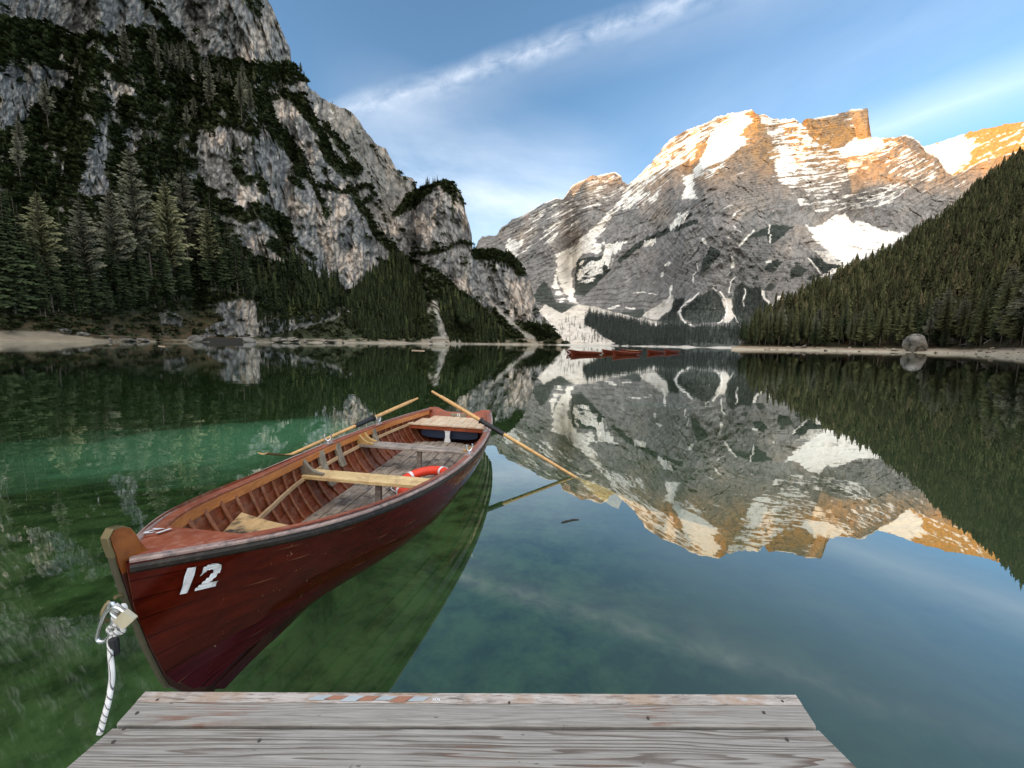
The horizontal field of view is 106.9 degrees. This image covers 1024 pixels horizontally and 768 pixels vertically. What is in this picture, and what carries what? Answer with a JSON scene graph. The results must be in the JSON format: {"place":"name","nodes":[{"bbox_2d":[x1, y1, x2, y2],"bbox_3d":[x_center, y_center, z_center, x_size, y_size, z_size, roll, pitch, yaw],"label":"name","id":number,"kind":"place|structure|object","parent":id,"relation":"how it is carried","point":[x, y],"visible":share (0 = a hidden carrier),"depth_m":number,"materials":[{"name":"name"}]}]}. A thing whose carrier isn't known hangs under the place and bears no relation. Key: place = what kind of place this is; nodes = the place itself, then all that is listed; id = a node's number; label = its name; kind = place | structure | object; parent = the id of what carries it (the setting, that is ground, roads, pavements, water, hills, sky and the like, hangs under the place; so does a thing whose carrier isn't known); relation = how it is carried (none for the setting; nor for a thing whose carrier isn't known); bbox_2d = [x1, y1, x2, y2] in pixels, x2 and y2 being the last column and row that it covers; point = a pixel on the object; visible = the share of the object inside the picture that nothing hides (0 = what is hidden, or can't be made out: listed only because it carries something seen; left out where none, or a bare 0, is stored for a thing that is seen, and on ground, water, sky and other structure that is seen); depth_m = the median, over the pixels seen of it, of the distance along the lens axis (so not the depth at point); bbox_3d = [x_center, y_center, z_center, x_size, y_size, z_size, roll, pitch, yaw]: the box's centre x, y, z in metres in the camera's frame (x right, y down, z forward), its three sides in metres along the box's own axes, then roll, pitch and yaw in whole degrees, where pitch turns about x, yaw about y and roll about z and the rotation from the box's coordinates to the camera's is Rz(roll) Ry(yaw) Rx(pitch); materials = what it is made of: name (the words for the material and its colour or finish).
{"place":"outdoors","nodes":[
{"label":"outdoors","id":0,"kind":"place"},
{"bbox_2d":[0,0,563,344],"bbox_3d":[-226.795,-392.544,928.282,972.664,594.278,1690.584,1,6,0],"label":"mountain cliffs","id":1,"kind":"structure","parent":0,"point":[246,31],"depth_m":447.00,"materials":[{"name":"stone"}]},
{"bbox_2d":[0,257,18,309],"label":"spruce tree","id":2,"kind":"object","parent":1,"relation":"on","point":[7,302],"visible":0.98,"depth_m":162.68,"materials":[{"name":"green plant"}]},
{"bbox_2d":[0,216,27,315],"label":"spruce tree","id":3,"kind":"object","parent":1,"relation":"on","point":[12,293],"visible":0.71,"depth_m":164.88,"materials":[{"name":"green plant"}]},
{"bbox_2d":[0,206,28,295],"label":"spruce tree","id":4,"kind":"object","parent":1,"relation":"on","point":[15,275],"visible":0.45,"depth_m":166.49,"materials":[{"name":"green plant"}]},
{"bbox_2d":[8,133,27,182],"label":"larch tree","id":5,"kind":"object","parent":1,"relation":"on","point":[17,151],"visible":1,"depth_m":209.65,"materials":[{"name":"green plant"}]},
{"bbox_2d":[10,118,28,147],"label":"larch tree","id":6,"kind":"object","parent":1,"relation":"on","point":[20,136],"visible":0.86,"depth_m":217.25,"materials":[{"name":"green plant"}]},
{"bbox_2d":[0,186,39,318],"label":"spruce tree","id":7,"kind":"object","parent":1,"relation":"on","point":[15,309],"visible":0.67,"depth_m":167.85,"materials":[{"name":"green plant"}]},
{"bbox_2d":[5,195,45,304],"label":"spruce tree","id":8,"kind":"object","parent":1,"relation":"on","point":[25,258],"visible":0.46,"depth_m":172.85,"materials":[{"name":"green plant"}]},
{"bbox_2d":[11,204,49,311],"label":"spruce tree","id":9,"kind":"object","parent":1,"relation":"on","point":[38,287],"visible":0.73,"depth_m":174.58,"materials":[{"name":"green plant"}]},
{"bbox_2d":[22,226,52,315],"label":"spruce tree","id":10,"kind":"object","parent":1,"relation":"on","point":[36,257],"visible":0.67,"depth_m":178.09,"materials":[{"name":"green plant"}]},
{"bbox_2d":[15,189,67,296],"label":"larch tree","id":11,"kind":"object","parent":1,"relation":"on","point":[37,229],"visible":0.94,"depth_m":180.60,"materials":[{"name":"green plant"}]},
{"bbox_2d":[35,266,52,316],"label":"spruce tree","id":12,"kind":"object","parent":1,"relation":"on","point":[44,305],"visible":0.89,"depth_m":180.21,"materials":[{"name":"green plant"}]},
{"bbox_2d":[36,80,55,126],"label":"larch tree","id":13,"kind":"object","parent":1,"relation":"on","point":[45,104],"visible":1,"depth_m":243.45,"materials":[{"name":"green plant"}]},
{"bbox_2d":[35,222,64,314],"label":"spruce tree","id":14,"kind":"object","parent":1,"relation":"on","point":[49,277],"visible":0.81,"depth_m":184.01,"materials":[{"name":"green plant"}]},
{"bbox_2d":[48,252,66,313],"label":"spruce tree","id":15,"kind":"object","parent":1,"relation":"on","point":[59,297],"visible":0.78,"depth_m":187.13,"materials":[{"name":"green plant"}]},
{"bbox_2d":[47,211,82,307],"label":"spruce tree","id":16,"kind":"object","parent":1,"relation":"on","point":[62,260],"visible":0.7,"depth_m":191.10,"materials":[{"name":"green plant"}]},
{"bbox_2d":[59,226,89,312],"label":"spruce tree","id":17,"kind":"object","parent":1,"relation":"on","point":[71,278],"visible":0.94,"depth_m":192.46,"materials":[{"name":"green plant"}]},
{"bbox_2d":[72,253,91,313],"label":"spruce tree","id":18,"kind":"object","parent":1,"relation":"on","point":[83,282],"visible":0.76,"depth_m":196.61,"materials":[{"name":"green plant"}]},
{"bbox_2d":[61,197,107,288],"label":"larch tree","id":19,"kind":"object","parent":1,"relation":"on","point":[78,235],"visible":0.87,"depth_m":197.16,"materials":[{"name":"green plant"}]},
{"bbox_2d":[73,235,107,316],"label":"spruce tree","id":20,"kind":"object","parent":1,"relation":"on","point":[95,294],"visible":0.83,"depth_m":199.90,"materials":[{"name":"green plant"}]},
{"bbox_2d":[94,259,113,311],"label":"spruce tree","id":21,"kind":"object","parent":1,"relation":"on","point":[108,303],"visible":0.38,"depth_m":210.54,"materials":[{"name":"green plant"}]},
{"bbox_2d":[86,189,138,302],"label":"larch tree","id":22,"kind":"object","parent":1,"relation":"on","point":[117,242],"visible":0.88,"depth_m":222.62,"materials":[{"name":"green plant"}]},
{"bbox_2d":[103,224,124,310],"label":"spruce tree","id":23,"kind":"object","parent":1,"relation":"on","point":[114,271],"visible":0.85,"depth_m":221.28,"materials":[{"name":"green plant"}]},
{"bbox_2d":[116,250,132,311],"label":"spruce tree","id":24,"kind":"object","parent":1,"relation":"on","point":[126,291],"visible":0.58,"depth_m":228.88,"materials":[{"name":"green plant"}]},
{"bbox_2d":[118,27,131,75],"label":"larch tree","id":25,"kind":"object","parent":1,"relation":"on","point":[125,51],"visible":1,"depth_m":313.23,"materials":[{"name":"green plant"}]},
{"bbox_2d":[114,207,135,274],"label":"larch tree","id":26,"kind":"object","parent":1,"relation":"on","point":[127,231],"visible":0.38,"depth_m":232.06,"materials":[{"name":"green plant"}]},
{"bbox_2d":[121,252,142,302],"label":"spruce tree","id":27,"kind":"object","parent":1,"relation":"on","point":[133,291],"visible":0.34,"depth_m":235.42,"materials":[{"name":"green plant"}]},
{"bbox_2d":[112,145,158,268],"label":"larch tree","id":28,"kind":"object","parent":1,"relation":"on","point":[138,214],"visible":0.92,"depth_m":240.98,"materials":[{"name":"green plant"}]},
{"bbox_2d":[129,211,150,304],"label":"spruce tree","id":29,"kind":"object","parent":1,"relation":"on","point":[134,254],"visible":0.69,"depth_m":244.00,"materials":[{"name":"green plant"}]},
{"bbox_2d":[136,244,154,301],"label":"spruce tree","id":30,"kind":"object","parent":1,"relation":"on","point":[145,265],"visible":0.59,"depth_m":249.94,"materials":[{"name":"green plant"}]},
{"bbox_2d":[135,186,164,307],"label":"larch tree","id":31,"kind":"object","parent":1,"relation":"on","point":[149,248],"visible":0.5,"depth_m":252.80,"materials":[{"name":"green plant"}]},
{"bbox_2d":[146,25,161,67],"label":"larch tree","id":32,"kind":"object","parent":1,"relation":"on","point":[154,46],"visible":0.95,"depth_m":355.71,"materials":[{"name":"green plant"}]},
{"bbox_2d":[148,217,177,305],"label":"spruce tree","id":33,"kind":"object","parent":1,"relation":"on","point":[160,275],"visible":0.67,"depth_m":261.16,"materials":[{"name":"green plant"}]},
{"bbox_2d":[161,42,171,68],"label":"larch tree","id":34,"kind":"object","parent":1,"relation":"on","point":[167,57],"visible":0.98,"depth_m":372.01,"materials":[{"name":"green plant"}]},
{"bbox_2d":[151,177,194,299],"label":"larch tree","id":35,"kind":"object","parent":1,"relation":"on","point":[169,235],"visible":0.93,"depth_m":270.45,"materials":[{"name":"green plant"}]},
{"bbox_2d":[170,212,190,300],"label":"spruce tree","id":36,"kind":"object","parent":1,"relation":"on","point":[180,275],"visible":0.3,"depth_m":280.17,"materials":[{"name":"green plant"}]},
{"bbox_2d":[176,42,184,70],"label":"larch tree","id":37,"kind":"object","parent":1,"relation":"on","point":[179,59],"visible":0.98,"depth_m":387.92,"materials":[{"name":"green plant"}]},
{"bbox_2d":[176,241,193,298],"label":"spruce tree","id":38,"kind":"object","parent":1,"relation":"on","point":[184,272],"visible":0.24,"depth_m":285.82,"materials":[{"name":"green plant"}]},
{"bbox_2d":[167,167,205,264],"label":"larch tree","id":39,"kind":"object","parent":1,"relation":"on","point":[185,206],"visible":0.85,"depth_m":293.26,"materials":[{"name":"green plant"}]},
{"bbox_2d":[182,221,198,277],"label":"larch tree","id":40,"kind":"object","parent":1,"relation":"on","point":[191,242],"visible":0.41,"depth_m":302.21,"materials":[{"name":"green plant"}]},
{"bbox_2d":[186,198,208,295],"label":"spruce tree","id":41,"kind":"object","parent":1,"relation":"on","point":[197,270],"visible":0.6,"depth_m":304.60,"materials":[{"name":"green plant"}]},
{"bbox_2d":[194,207,222,287],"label":"larch tree","id":42,"kind":"object","parent":1,"relation":"on","point":[204,241],"visible":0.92,"depth_m":299.69,"materials":[{"name":"green plant"}]},
{"bbox_2d":[203,59,217,105],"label":"larch tree","id":43,"kind":"object","parent":1,"relation":"on","point":[208,75],"visible":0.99,"depth_m":386.89,"materials":[{"name":"green plant"}]},
{"bbox_2d":[196,193,230,288],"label":"spruce tree","id":44,"kind":"object","parent":1,"relation":"on","point":[214,277],"visible":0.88,"depth_m":303.41,"materials":[{"name":"green plant"}]},
{"bbox_2d":[211,215,230,290],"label":"spruce tree","id":45,"kind":"object","parent":1,"relation":"on","point":[222,259],"visible":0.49,"depth_m":310.36,"materials":[{"name":"green plant"}]},
{"bbox_2d":[202,338,242,341],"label":"waterside wall","id":46,"kind":"structure","parent":1,"relation":"on","point":[224,339],"depth_m":307.09,"materials":[{"name":"stone"}]},
{"bbox_2d":[218,246,232,294],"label":"spruce tree","id":47,"kind":"object","parent":1,"relation":"on","point":[224,287],"visible":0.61,"depth_m":313.09,"materials":[{"name":"green plant"}]},
{"bbox_2d":[222,218,237,291],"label":"spruce tree","id":48,"kind":"object","parent":1,"relation":"on","point":[227,242],"visible":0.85,"depth_m":314.54,"materials":[{"name":"green plant"}]},
{"bbox_2d":[228,225,244,294],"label":"spruce tree","id":49,"kind":"object","parent":1,"relation":"on","point":[237,274],"visible":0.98,"depth_m":316.89,"materials":[{"name":"green plant"}]},
{"bbox_2d":[233,70,247,126],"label":"larch tree","id":50,"kind":"object","parent":1,"relation":"on","point":[240,92],"visible":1,"depth_m":383.80,"materials":[{"name":"green plant"}]},
{"bbox_2d":[238,239,250,298],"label":"spruce tree","id":51,"kind":"object","parent":1,"relation":"on","point":[245,282],"visible":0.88,"depth_m":323.83,"materials":[{"name":"green plant"}]},
{"bbox_2d":[242,254,255,302],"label":"spruce tree","id":52,"kind":"object","parent":1,"relation":"on","point":[250,294],"visible":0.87,"depth_m":329.94,"materials":[{"name":"green plant"}]},
{"bbox_2d":[245,80,254,117],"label":"larch tree","id":53,"kind":"object","parent":1,"relation":"on","point":[249,92],"visible":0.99,"depth_m":402.05,"materials":[{"name":"green plant"}]},
{"bbox_2d":[0,43,555,342],"bbox_3d":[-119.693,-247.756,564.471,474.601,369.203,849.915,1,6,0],"label":"lakeside forest","id":54,"kind":"object","parent":1,"relation":"on","point":[372,328],"visible":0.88,"depth_m":587.45,"materials":[{"name":"green plant"}]},
{"bbox_2d":[0,0,569,343],"bbox_3d":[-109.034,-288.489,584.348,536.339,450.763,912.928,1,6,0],"label":"dwarf pine scrub","id":55,"kind":"object","parent":1,"relation":"on","point":[46,35],"visible":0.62,"depth_m":318.63,"materials":[{"name":"green plant"}]},
{"bbox_2d":[0,450,1023,767],"bbox_3d":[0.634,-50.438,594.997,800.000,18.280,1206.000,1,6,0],"label":"lake bed","id":56,"kind":"object","parent":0,"point":[874,632],"visible":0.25,"depth_m":6.50,"materials":[{"name":"green liquid"}]},
{"bbox_2d":[0,341,1023,531],"bbox_3d":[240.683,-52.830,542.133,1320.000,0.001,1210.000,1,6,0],"label":"lake water","id":57,"kind":"structure","parent":0,"point":[941,432],"depth_m":9.41,"materials":[{"name":"green liquid"}]},
{"bbox_2d":[100,407,492,691],"bbox_3d":[-1.170,0.789,3.914,1.627,1.091,5.181,3,6,6],"label":"rowing boat","id":58,"kind":"object","parent":57,"relation":"on","point":[222,587],"visible":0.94,"depth_m":2.06,"materials":[{"name":"brown wood"}]},
{"bbox_2d":[95,601,115,643],"bbox_3d":[-1.374,0.807,1.284,0.080,0.154,0.012,1,6,0],"label":"snap hook","id":59,"kind":"object","parent":58,"relation":"hanging from","point":[98,639],"visible":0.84,"depth_m":1.28,"materials":[{"name":"metal"}]},
{"bbox_2d":[96,602,127,735],"bbox_3d":[-1.256,0.869,1.198,0.061,0.244,0.304,-5,8,-41],"label":"mooring rope","id":60,"kind":"object","parent":59,"relation":"attached to","point":[113,644],"visible":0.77,"depth_m":1.24,"materials":[{"name":"white fabric"}]},
{"bbox_2d":[109,606,137,628],"bbox_3d":[-1.302,0.770,1.263,0.048,0.081,0.016,-42,10,-2],"label":"padlock","id":61,"kind":"object","parent":60,"relation":"hanging from","point":[124,619],"visible":1,"depth_m":1.26,"materials":[{"name":"gold metal"}]},
{"bbox_2d":[257,398,417,455],"bbox_3d":[-1.988,0.507,4.794,0.204,0.364,2.548,3,6,20],"label":"oar","id":62,"kind":"object","parent":58,"relation":"on","point":[365,421],"visible":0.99,"depth_m":4.70,"materials":[{"name":"beige wood"}]},
{"bbox_2d":[391,466,447,493],"bbox_3d":[-0.908,1.005,3.931,0.676,0.099,0.677,-10,13,-10],"label":"lifebuoy","id":63,"kind":"object","parent":58,"relation":"on","point":[427,470],"visible":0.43,"depth_m":4.10,"materials":[{"name":"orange plastic"}]},
{"bbox_2d":[421,429,477,440],"bbox_3d":[-0.946,0.753,6.063,0.897,0.258,0.400,3,6,6],"label":"buoyancy tank","id":64,"kind":"object","parent":58,"relation":"in","point":[454,435],"visible":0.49,"depth_m":5.87,"materials":[{"name":"blue plastic"}]},
{"bbox_2d":[431,390,622,508],"bbox_3d":[0.124,0.779,4.763,2.488,1.297,0.084,2,6,15],"label":"oar","id":65,"kind":"object","parent":58,"relation":"on","point":[609,497],"visible":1,"depth_m":4.66,"materials":[{"name":"brown wood"}]},
{"bbox_2d":[67,692,855,767],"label":"jetty","id":66,"kind":"object","parent":57,"relation":"in","point":[305,730],"visible":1,"depth_m":1.18,"materials":[{"name":"grey wood"}]},
{"bbox_2d":[268,0,1023,246],"label":"sky","id":67,"kind":"structure","parent":0,"point":[515,103],"materials":[{"name":"blue"}]},
{"bbox_2d":[477,108,1016,347],"bbox_3d":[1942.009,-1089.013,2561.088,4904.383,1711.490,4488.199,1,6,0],"label":"mountain","id":68,"kind":"structure","parent":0,"point":[725,205],"depth_m":1509.05,"materials":[{"name":"grey stone"}]},
{"bbox_2d":[536,256,773,346],"bbox_3d":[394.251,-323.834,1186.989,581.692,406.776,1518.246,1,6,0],"label":"forest","id":69,"kind":"object","parent":68,"relation":"on","point":[620,330],"visible":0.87,"depth_m":872.42,"materials":[{"name":"green plant"}]},
{"bbox_2d":[731,335,1023,356],"bbox_3d":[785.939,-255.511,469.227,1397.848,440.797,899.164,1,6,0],"label":"shoreline","id":70,"kind":"structure","parent":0,"point":[956,348],"depth_m":185.03,"materials":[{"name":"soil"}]},
{"bbox_2d":[770,305,780,344],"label":"spruce tree","id":71,"kind":"object","parent":70,"relation":"on","point":[773,338],"visible":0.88,"depth_m":244.32,"materials":[{"name":"green plant"}]},
{"bbox_2d":[776,309,785,344],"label":"spruce tree","id":72,"kind":"object","parent":70,"relation":"on","point":[780,325],"visible":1,"depth_m":241.33,"materials":[{"name":"green plant"}]},
{"bbox_2d":[809,316,819,345],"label":"spruce tree","id":73,"kind":"object","parent":70,"relation":"on","point":[815,335],"visible":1,"depth_m":227.55,"materials":[{"name":"green plant"}]},
{"bbox_2d":[817,318,829,345],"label":"spruce tree","id":74,"kind":"object","parent":70,"relation":"on","point":[822,341],"visible":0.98,"depth_m":226.04,"materials":[{"name":"green plant"}]},
{"bbox_2d":[819,301,835,345],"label":"spruce tree","id":75,"kind":"object","parent":70,"relation":"on","point":[828,328],"visible":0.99,"depth_m":224.29,"materials":[{"name":"green plant"}]},
{"bbox_2d":[837,301,849,343],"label":"spruce tree","id":76,"kind":"object","parent":70,"relation":"on","point":[844,324],"visible":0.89,"depth_m":227.51,"materials":[{"name":"green plant"}]},
{"bbox_2d":[854,306,874,346],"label":"spruce tree","id":77,"kind":"object","parent":70,"relation":"on","point":[863,337],"visible":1,"depth_m":204.28,"materials":[{"name":"green plant"}]},
{"bbox_2d":[873,307,888,346],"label":"spruce tree","id":78,"kind":"object","parent":70,"relation":"on","point":[881,328],"visible":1,"depth_m":201.48,"materials":[{"name":"green plant"}]},
{"bbox_2d":[754,146,1023,338],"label":"hillside forest","id":79,"kind":"object","parent":70,"relation":"on","point":[960,244],"visible":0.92,"depth_m":306.53,"materials":[{"name":"green plant"}]},
{"bbox_2d":[886,296,898,343],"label":"spruce tree","id":80,"kind":"object","parent":70,"relation":"on","point":[894,317],"visible":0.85,"depth_m":211.30,"materials":[{"name":"green plant"}]},
{"bbox_2d":[895,296,916,341],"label":"spruce tree","id":81,"kind":"object","parent":70,"relation":"on","point":[903,328],"visible":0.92,"depth_m":193.89,"materials":[{"name":"green plant"}]},
{"bbox_2d":[902,334,927,351],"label":"boulder","id":82,"kind":"object","parent":70,"relation":"on","point":[914,342],"visible":0.9,"depth_m":165.93,"materials":[{"name":"stone"}]},
{"bbox_2d":[914,297,932,342],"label":"spruce tree","id":83,"kind":"object","parent":70,"relation":"on","point":[927,318],"visible":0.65,"depth_m":187.94,"materials":[{"name":"green plant"}]},
{"bbox_2d":[922,314,937,342],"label":"larch tree","id":84,"kind":"object","parent":70,"relation":"on","point":[927,328],"visible":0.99,"depth_m":181.67,"materials":[{"name":"green plant"}]},
{"bbox_2d":[929,300,946,346],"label":"spruce tree","id":85,"kind":"object","parent":70,"relation":"on","point":[936,338],"visible":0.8,"depth_m":180.09,"materials":[{"name":"green plant"}]},
{"bbox_2d":[939,319,950,346],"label":"spruce tree","id":86,"kind":"object","parent":70,"relation":"on","point":[944,342],"visible":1,"depth_m":174.72,"materials":[{"name":"green plant"}]},
{"bbox_2d":[935,291,955,346],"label":"spruce tree","id":87,"kind":"object","parent":70,"relation":"on","point":[943,321],"visible":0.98,"depth_m":175.13,"materials":[{"name":"green plant"}]},
{"bbox_2d":[955,303,969,344],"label":"spruce tree","id":88,"kind":"object","parent":70,"relation":"on","point":[959,333],"visible":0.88,"depth_m":171.54,"materials":[{"name":"green plant"}]},
{"bbox_2d":[951,298,974,330],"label":"larch tree","id":89,"kind":"object","parent":70,"relation":"on","point":[962,307],"visible":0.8,"depth_m":172.32,"materials":[{"name":"green plant"}]},
{"bbox_2d":[961,304,972,346],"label":"spruce tree","id":90,"kind":"object","parent":70,"relation":"on","point":[966,331],"visible":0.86,"depth_m":165.47,"materials":[{"name":"green plant"}]},
{"bbox_2d":[960,275,979,323],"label":"spruce tree","id":91,"kind":"object","parent":70,"relation":"on","point":[972,299],"visible":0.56,"depth_m":174.80,"materials":[{"name":"green plant"}]},
{"bbox_2d":[966,308,985,346],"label":"spruce tree","id":92,"kind":"object","parent":70,"relation":"on","point":[971,335],"visible":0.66,"depth_m":158.44,"materials":[{"name":"green plant"}]},
{"bbox_2d":[969,285,994,336],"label":"spruce tree","id":93,"kind":"object","parent":70,"relation":"on","point":[984,305],"visible":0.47,"depth_m":156.40,"materials":[{"name":"green plant"}]},
{"bbox_2d":[974,292,991,345],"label":"spruce tree","id":94,"kind":"object","parent":70,"relation":"on","point":[983,322],"visible":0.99,"depth_m":153.73,"materials":[{"name":"green plant"}]},
{"bbox_2d":[989,275,1014,342],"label":"spruce tree","id":95,"kind":"object","parent":70,"relation":"on","point":[997,314],"visible":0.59,"depth_m":138.30,"materials":[{"name":"green plant"}]},
{"bbox_2d":[993,264,1021,302],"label":"larch tree","id":96,"kind":"object","parent":70,"relation":"on","point":[1012,273],"visible":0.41,"depth_m":153.73,"materials":[{"name":"green plant"}]},
{"bbox_2d":[994,274,1023,345],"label":"spruce tree","id":97,"kind":"object","parent":70,"relation":"on","point":[1004,324],"visible":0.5,"depth_m":128.03,"materials":[{"name":"green plant"}]},
{"bbox_2d":[1003,294,1023,347],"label":"spruce tree","id":98,"kind":"object","parent":70,"relation":"on","point":[1017,333],"visible":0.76,"depth_m":120.04,"materials":[{"name":"green plant"}]},
{"bbox_2d":[1008,287,1023,345],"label":"larch tree","id":99,"kind":"object","parent":70,"relation":"on","point":[1019,310],"visible":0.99,"depth_m":118.46,"materials":[{"name":"green plant"}]},
{"bbox_2d":[924,122,1023,175],"bbox_3d":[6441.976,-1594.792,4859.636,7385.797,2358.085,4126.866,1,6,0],"label":"mountain far ridge","id":100,"kind":"structure","parent":0,"point":[958,154],"depth_m":3636.50,"materials":[{"name":"white snow"}]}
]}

